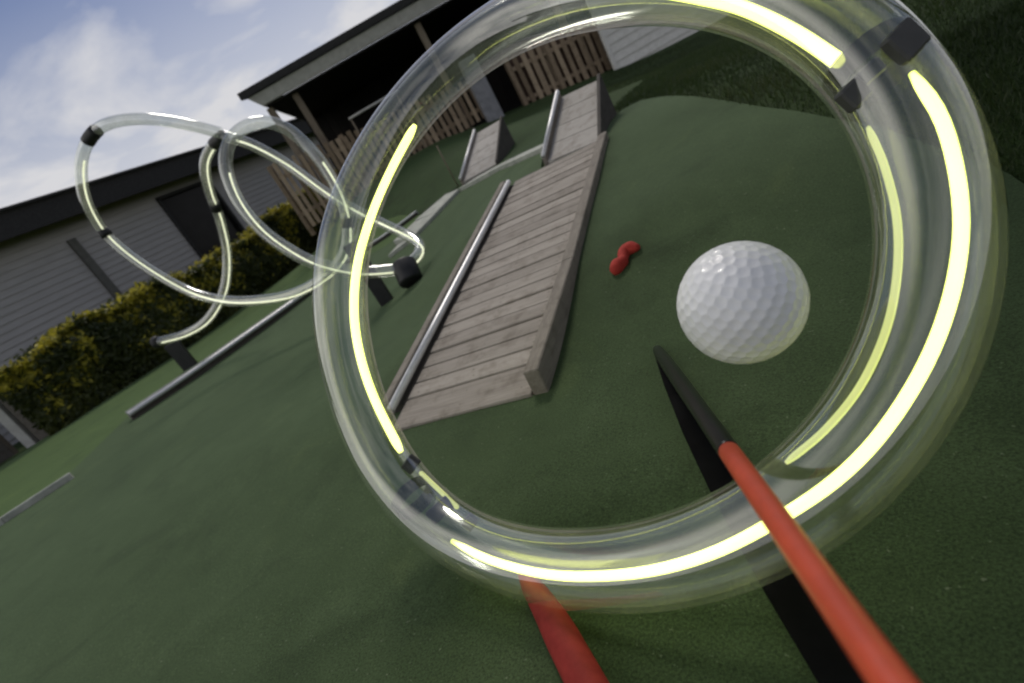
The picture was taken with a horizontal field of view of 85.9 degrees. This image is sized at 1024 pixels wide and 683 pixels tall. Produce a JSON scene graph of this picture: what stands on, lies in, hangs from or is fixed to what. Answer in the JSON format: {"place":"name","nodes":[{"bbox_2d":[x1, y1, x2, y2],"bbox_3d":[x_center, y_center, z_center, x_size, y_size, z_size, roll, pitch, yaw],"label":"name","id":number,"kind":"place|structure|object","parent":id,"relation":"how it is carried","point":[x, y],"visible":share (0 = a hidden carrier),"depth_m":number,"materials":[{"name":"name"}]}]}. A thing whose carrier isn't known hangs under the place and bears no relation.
{"place":"outdoors","nodes":[
{"label":"outdoors","id":0,"kind":"place"},
{"bbox_2d":[0,212,421,516],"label":"side lawn","id":1,"kind":"structure","parent":0,"point":[36,468],"depth_m":7.67,"materials":[{"name":"green plant"}]},
{"bbox_2d":[0,0,638,207],"label":"sky","id":2,"kind":"structure","parent":0,"point":[67,66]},
{"bbox_2d":[351,105,551,221],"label":"turf slope","id":3,"kind":"structure","parent":0,"point":[423,182],"depth_m":8.48,"materials":[{"name":"green carpet"}]},
{"bbox_2d":[436,145,457,185],"bbox_3d":[-0.816,-2.219,6.953,0.026,0.550,0.016,-18,23,29],"label":"thin stake","id":4,"kind":"object","parent":3,"relation":"on","point":[447,165],"visible":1,"depth_m":6.95,"materials":[{"name":"brown wood"}]},
{"bbox_2d":[0,0,1023,466],"bbox_3d":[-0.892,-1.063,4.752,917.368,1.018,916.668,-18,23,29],"label":"ground","id":5,"kind":"structure","parent":0,"point":[520,112],"depth_m":2.47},
{"bbox_2d":[0,434,18,462],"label":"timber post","id":6,"kind":"object","parent":5,"relation":"on","point":[8,450],"depth_m":8.61,"materials":[{"name":"wood"}]},
{"bbox_2d":[0,402,39,447],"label":"white post","id":7,"kind":"object","parent":5,"relation":"on","point":[18,429],"visible":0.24,"depth_m":8.48,"materials":[{"name":"grey paint"}]},
{"bbox_2d":[0,367,48,439],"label":"timber post","id":8,"kind":"object","parent":5,"relation":"on","point":[38,434],"visible":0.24,"depth_m":8.45,"materials":[{"name":"wood"}]},
{"bbox_2d":[0,473,73,525],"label":"timber kerb","id":9,"kind":"structure","parent":5,"relation":"on","point":[35,498],"depth_m":4.36,"materials":[{"name":"wood"}]},
{"bbox_2d":[0,118,335,444],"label":"clapboard building","id":10,"kind":"structure","parent":5,"relation":"on","point":[61,259],"depth_m":13.16,"materials":[{"name":"grey paint"}]},
{"bbox_2d":[155,179,245,258],"bbox_3d":[-8.508,-3.382,15.215,0.165,1.860,1.830,-18,23,29],"label":"window frame","id":11,"kind":"structure","parent":10,"relation":"in","point":[187,207],"depth_m":15.16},
{"bbox_2d":[0,170,352,436],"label":"hedge","id":12,"kind":"object","parent":5,"relation":"on","point":[67,372],"visible":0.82,"depth_m":9.93,"materials":[{"name":"green plant"}]},
{"bbox_2d":[125,289,310,419],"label":"metal rail","id":13,"kind":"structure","parent":5,"relation":"on","point":[189,375],"depth_m":6.12,"materials":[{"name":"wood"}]},
{"bbox_2d":[305,211,417,293],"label":"timber kerb","id":14,"kind":"structure","parent":5,"relation":"on","point":[386,234],"depth_m":7.64,"materials":[{"name":"wood"}]},
{"bbox_2d":[266,81,484,235],"bbox_3d":[-2.558,-4.032,11.363,4.706,1.572,0.180,-30,20,1],"label":"picket fence","id":15,"kind":"object","parent":5,"relation":"on","point":[356,163],"visible":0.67,"depth_m":11.26,"materials":[{"name":"wood"}]},
{"bbox_2d":[349,89,425,173],"bbox_3d":[-2.380,-4.063,10.968,1.113,1.422,0.044,-30,20,1],"label":"hand rail","id":16,"kind":"object","parent":5,"relation":"on","point":[372,105],"visible":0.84,"depth_m":10.78,"materials":[{"name":"grey paint"}]},
{"bbox_2d":[237,0,591,218],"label":"porch building","id":17,"kind":"structure","parent":5,"relation":"on","point":[327,104],"depth_m":14.11,"materials":[{"name":"brown paint"}]},
{"bbox_2d":[388,144,542,257],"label":"concrete kerb","id":18,"kind":"structure","parent":5,"relation":"on","point":[423,221],"depth_m":5.94,"materials":[{"name":"grey concrete"}]},
{"bbox_2d":[458,54,504,121],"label":"pillar","id":19,"kind":"structure","parent":5,"relation":"on","point":[482,92],"depth_m":10.94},
{"bbox_2d":[459,116,514,185],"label":"steep ramp","id":20,"kind":"structure","parent":5,"relation":"on","point":[489,147],"depth_m":6.59,"materials":[{"name":"wood"}]},
{"bbox_2d":[0,96,1023,682],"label":"putting green","id":21,"kind":"object","parent":5,"relation":"on","point":[226,520],"visible":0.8,"depth_m":1.47,"materials":[{"name":"green carpet"}]},
{"bbox_2d":[74,113,426,370],"bbox_3d":[-2.900,-1.022,5.285,4.693,2.394,0.992,-13,26,38],"label":"clear tube run","id":22,"kind":"object","parent":21,"relation":"on","point":[407,271],"visible":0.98,"depth_m":4.70,"materials":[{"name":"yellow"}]},
{"bbox_2d":[381,131,608,431],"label":"plank ramp","id":23,"kind":"structure","parent":21,"relation":"on","point":[492,332],"depth_m":2.40,"materials":[{"name":"wood"}]},
{"bbox_2d":[517,573,608,682],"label":"red stake","id":24,"kind":"object","parent":21,"relation":"on","point":[573,657],"visible":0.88,"depth_m":0.90,"materials":[{"name":"red paint"}]},
{"bbox_2d":[610,241,639,274],"bbox_3d":[0.426,-0.320,2.118,0.160,0.081,0.081,-37,21,-19],"label":"red marker","id":25,"kind":"object","parent":21,"relation":"on","point":[619,264],"visible":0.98,"depth_m":2.09,"materials":[{"name":"plastic"}]},
{"bbox_2d":[312,0,1008,614],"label":"clear tube ring","id":26,"kind":"object","parent":21,"relation":"on","point":[902,42],"visible":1,"depth_m":0.74,"materials":[{"name":"plastic"}]},
{"bbox_2d":[655,357,864,682],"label":"black board","id":27,"kind":"object","parent":21,"relation":"on","point":[827,659],"visible":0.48,"depth_m":0.85,"materials":[{"name":"black"}]},
{"bbox_2d":[653,345,919,682],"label":"red pole","id":28,"kind":"object","parent":21,"relation":"on","point":[872,654],"visible":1,"depth_m":0.35,"materials":[{"name":"paint"}]},
{"bbox_2d":[502,19,611,105],"bbox_3d":[1.191,-5.793,11.434,2.487,1.336,0.280,-30,20,1],"label":"picket fence","id":29,"kind":"object","parent":5,"relation":"on","point":[541,71],"visible":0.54,"depth_m":11.35,"materials":[{"name":"brown wood"}]},
{"bbox_2d":[541,73,616,165],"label":"steep ramp","id":30,"kind":"structure","parent":5,"relation":"on","point":[580,118],"depth_m":3.77,"materials":[{"name":"wood"}]},
{"bbox_2d":[585,0,753,69],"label":"white building","id":31,"kind":"structure","parent":5,"relation":"on","point":[625,46],"depth_m":11.04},
{"bbox_2d":[602,0,1023,180],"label":"bank grass","id":32,"kind":"structure","parent":5,"relation":"on","point":[666,77],"depth_m":2.50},
{"bbox_2d":[677,241,809,363],"bbox_3d":[0.299,-0.051,0.720,0.160,0.160,0.160,-18,23,29],"label":"golf ball","id":33,"kind":"object","parent":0,"point":[743,302],"visible":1,"depth_m":0.66,"materials":[{"name":"white plastic"}]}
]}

